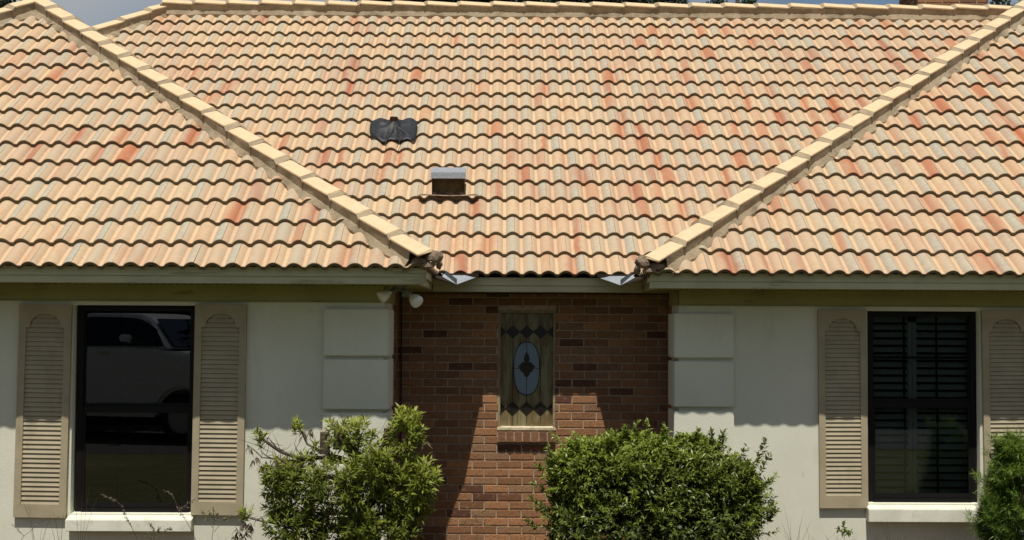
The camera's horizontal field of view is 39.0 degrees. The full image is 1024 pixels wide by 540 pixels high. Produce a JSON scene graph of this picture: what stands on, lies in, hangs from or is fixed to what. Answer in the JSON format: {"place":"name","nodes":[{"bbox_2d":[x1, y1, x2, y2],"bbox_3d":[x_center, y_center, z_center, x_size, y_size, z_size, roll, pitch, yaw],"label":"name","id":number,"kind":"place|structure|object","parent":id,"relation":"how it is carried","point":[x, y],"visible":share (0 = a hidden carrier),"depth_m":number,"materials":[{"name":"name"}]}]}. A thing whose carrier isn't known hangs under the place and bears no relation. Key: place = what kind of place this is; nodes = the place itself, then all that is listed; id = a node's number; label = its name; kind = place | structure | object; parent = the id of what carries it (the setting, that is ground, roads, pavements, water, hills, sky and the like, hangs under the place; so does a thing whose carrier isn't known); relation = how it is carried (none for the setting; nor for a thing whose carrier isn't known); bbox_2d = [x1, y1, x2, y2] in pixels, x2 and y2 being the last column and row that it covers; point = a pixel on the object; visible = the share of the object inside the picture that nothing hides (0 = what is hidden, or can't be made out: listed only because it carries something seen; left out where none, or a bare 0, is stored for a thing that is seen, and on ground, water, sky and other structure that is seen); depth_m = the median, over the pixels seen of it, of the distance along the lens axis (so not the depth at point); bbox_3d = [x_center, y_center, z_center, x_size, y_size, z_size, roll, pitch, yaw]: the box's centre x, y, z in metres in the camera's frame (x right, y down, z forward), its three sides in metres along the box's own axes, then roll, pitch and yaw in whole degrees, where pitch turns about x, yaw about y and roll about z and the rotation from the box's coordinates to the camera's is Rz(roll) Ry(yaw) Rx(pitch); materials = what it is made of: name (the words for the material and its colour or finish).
{"place":"outdoors","nodes":[
{"label":"outdoors","id":0,"kind":"place"},
{"bbox_2d":[11,0,1019,26],"label":"sky","id":1,"kind":"structure","parent":0,"point":[92,12],"materials":[{"name":"blue"}]},
{"label":"lawn","id":2,"kind":"structure","parent":0,"visible":0},
{"bbox_2d":[0,0,21,7],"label":"tree","id":3,"kind":"object","parent":2,"relation":"on","point":[3,3],"visible":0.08,"depth_m":32.39,"materials":[{"name":"green plant"}]},
{"bbox_2d":[342,0,472,2],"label":"tree","id":4,"kind":"object","parent":2,"relation":"on","point":[454,1],"visible":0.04,"depth_m":36.58,"materials":[{"name":"green plant"}]},
{"bbox_2d":[460,0,521,2],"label":"tree","id":5,"kind":"object","parent":2,"relation":"on","point":[486,1],"visible":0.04,"depth_m":37.65,"materials":[{"name":"green plant"}]},
{"bbox_2d":[0,0,1023,539],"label":"house","id":6,"kind":"structure","parent":2,"relation":"on","point":[792,234],"depth_m":12.44,"materials":[{"name":"brown tile"}]},
{"bbox_2d":[65,305,194,531],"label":"window","id":7,"kind":"structure","parent":6,"relation":"in","point":[135,364],"depth_m":11.20,"materials":[{"name":"black glass"}]},
{"bbox_2d":[370,116,417,146],"bbox_3d":[-1.200,-1.380,14.504,0.482,0.378,0.576,0,-2,0],"label":"membrane patch","id":8,"kind":"object","parent":6,"relation":"on","point":[383,130],"visible":1,"depth_m":14.55,"materials":[{"name":"metal"}]},
{"bbox_2d":[377,286,422,307],"bbox_3d":[-0.871,0.208,11.207,0.368,0.172,0.192,0,-2,0],"label":"floodlight","id":9,"kind":"object","parent":6,"relation":"attached to","point":[416,300],"visible":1,"depth_m":11.15,"materials":[{"name":"white glass"}]},
{"bbox_2d":[418,167,477,195],"bbox_3d":[-0.589,-0.810,13.489,0.556,0.322,0.246,0,-2,0],"label":"roof vent","id":10,"kind":"object","parent":6,"relation":"on","point":[448,179],"visible":1,"depth_m":13.50,"materials":[{"name":"metal"}]},
{"bbox_2d":[497,310,555,441],"bbox_3d":[0.129,0.933,12.735,0.515,1.150,0.145,0,-2,0],"label":"stained glass window","id":11,"kind":"structure","parent":6,"relation":"in","point":[526,339],"depth_m":12.76,"materials":[{"name":"multicoloured glass"}]},
{"bbox_2d":[866,311,978,522],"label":"window","id":12,"kind":"structure","parent":6,"relation":"in","point":[921,366],"depth_m":12.03,"materials":[{"name":"black glass"}]},
{"bbox_2d":[521,0,628,2],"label":"tree","id":13,"kind":"object","parent":2,"relation":"on","point":[578,1],"visible":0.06,"depth_m":39.14,"materials":[{"name":"green plant"}]},
{"bbox_2d":[592,0,688,3],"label":"tree","id":14,"kind":"object","parent":2,"relation":"on","point":[651,1],"visible":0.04,"depth_m":37.23,"materials":[{"name":"green plant"}]},
{"bbox_2d":[705,0,757,3],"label":"tree","id":15,"kind":"object","parent":2,"relation":"on","point":[736,1],"visible":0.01,"depth_m":38.94,"materials":[{"name":"green plant"}]},
{"bbox_2d":[989,0,1013,5],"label":"tree","id":16,"kind":"object","parent":2,"relation":"on","point":[997,2],"visible":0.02,"depth_m":34.93,"materials":[{"name":"green plant"}]},
{"bbox_2d":[993,0,1020,5],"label":"tree","id":17,"kind":"object","parent":2,"relation":"on","point":[1008,2],"visible":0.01,"depth_m":40.82,"materials":[{"name":"green plant"}]},
{"label":"flower bed","id":18,"kind":"structure","parent":2,"relation":"on","visible":0},
{"bbox_2d":[12,517,58,539],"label":"weed","id":19,"kind":"object","parent":18,"relation":"on","point":[29,531],"visible":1,"depth_m":10.64,"materials":[{"name":"brown plant"}]},
{"bbox_2d":[74,491,96,539],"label":"grass tuft","id":20,"kind":"object","parent":18,"relation":"on","point":[84,522],"visible":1,"depth_m":10.62,"materials":[{"name":"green plant"}]},
{"bbox_2d":[101,494,137,539],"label":"weed","id":21,"kind":"object","parent":18,"relation":"on","point":[110,498],"visible":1,"depth_m":10.65,"materials":[{"name":"brown plant"}]},
{"bbox_2d":[144,523,172,539],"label":"weed","id":22,"kind":"object","parent":18,"relation":"on","point":[146,533],"visible":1,"depth_m":10.64,"materials":[{"name":"green"}]},
{"bbox_2d":[163,489,197,539],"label":"weed","id":23,"kind":"object","parent":18,"relation":"on","point":[180,509],"visible":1,"depth_m":10.65,"materials":[{"name":"brown plant"}]},
{"bbox_2d":[201,507,231,537],"bbox_3d":[-2.180,2.023,10.647,0.241,0.563,0.041,0,-2,0],"label":"weed","id":24,"kind":"object","parent":18,"relation":"on","point":[210,514],"visible":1,"depth_m":10.65,"materials":[{"name":"green"}]},
{"bbox_2d":[232,402,443,539],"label":"shrub","id":25,"kind":"object","parent":18,"relation":"on","point":[358,517],"visible":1,"depth_m":10.32,"materials":[{"name":"green plant"}]},
{"bbox_2d":[461,509,491,533],"bbox_3d":[-0.300,2.175,12.057,0.269,0.391,0.054,0,-2,0],"label":"weed","id":26,"kind":"object","parent":18,"relation":"on","point":[476,520],"visible":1,"depth_m":12.06,"materials":[{"name":"green"}]},
{"bbox_2d":[2,520,967,539],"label":"grass","id":27,"kind":"structure","parent":18,"relation":"on","point":[603,536],"depth_m":11.52,"materials":[{"name":"green plant"}]},
{"bbox_2d":[14,485,53,539],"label":"grass tuft","id":28,"kind":"object","parent":27,"relation":"on","point":[31,522],"visible":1,"depth_m":10.62,"materials":[{"name":"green plant"}]},
{"bbox_2d":[50,505,70,539],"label":"grass tuft","id":29,"kind":"object","parent":27,"relation":"on","point":[56,526],"visible":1,"depth_m":10.62,"materials":[{"name":"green plant"}]},
{"bbox_2d":[528,493,553,513],"bbox_3d":[0.275,2.009,11.465,0.298,0.683,0.061,0,-2,0],"label":"weed","id":30,"kind":"object","parent":18,"relation":"on","point":[536,509],"visible":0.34,"depth_m":11.47,"materials":[{"name":"green"}]},
{"bbox_2d":[571,459,577,509],"bbox_3d":[0.467,1.864,10.874,0.092,0.926,0.052,1,-2,-15],"label":"weed","id":31,"kind":"object","parent":18,"relation":"on","point":[576,480],"visible":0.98,"depth_m":10.88,"materials":[{"name":"green"}]},
{"bbox_2d":[522,418,780,539],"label":"bush","id":32,"kind":"object","parent":18,"relation":"on","point":[688,491],"visible":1,"depth_m":10.92,"materials":[{"name":"green plant"}]},
{"bbox_2d":[835,520,852,537],"bbox_3d":[2.599,2.158,11.337,0.147,0.398,0.079,0,-2,11],"label":"weed","id":33,"kind":"object","parent":18,"relation":"on","point":[847,532],"visible":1,"depth_m":11.33,"materials":[{"name":"green plant"}]},
{"bbox_2d":[963,426,1023,539],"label":"bush","id":34,"kind":"object","parent":18,"relation":"on","point":[999,515],"visible":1,"depth_m":11.09,"materials":[{"name":"green plant"}]}
]}

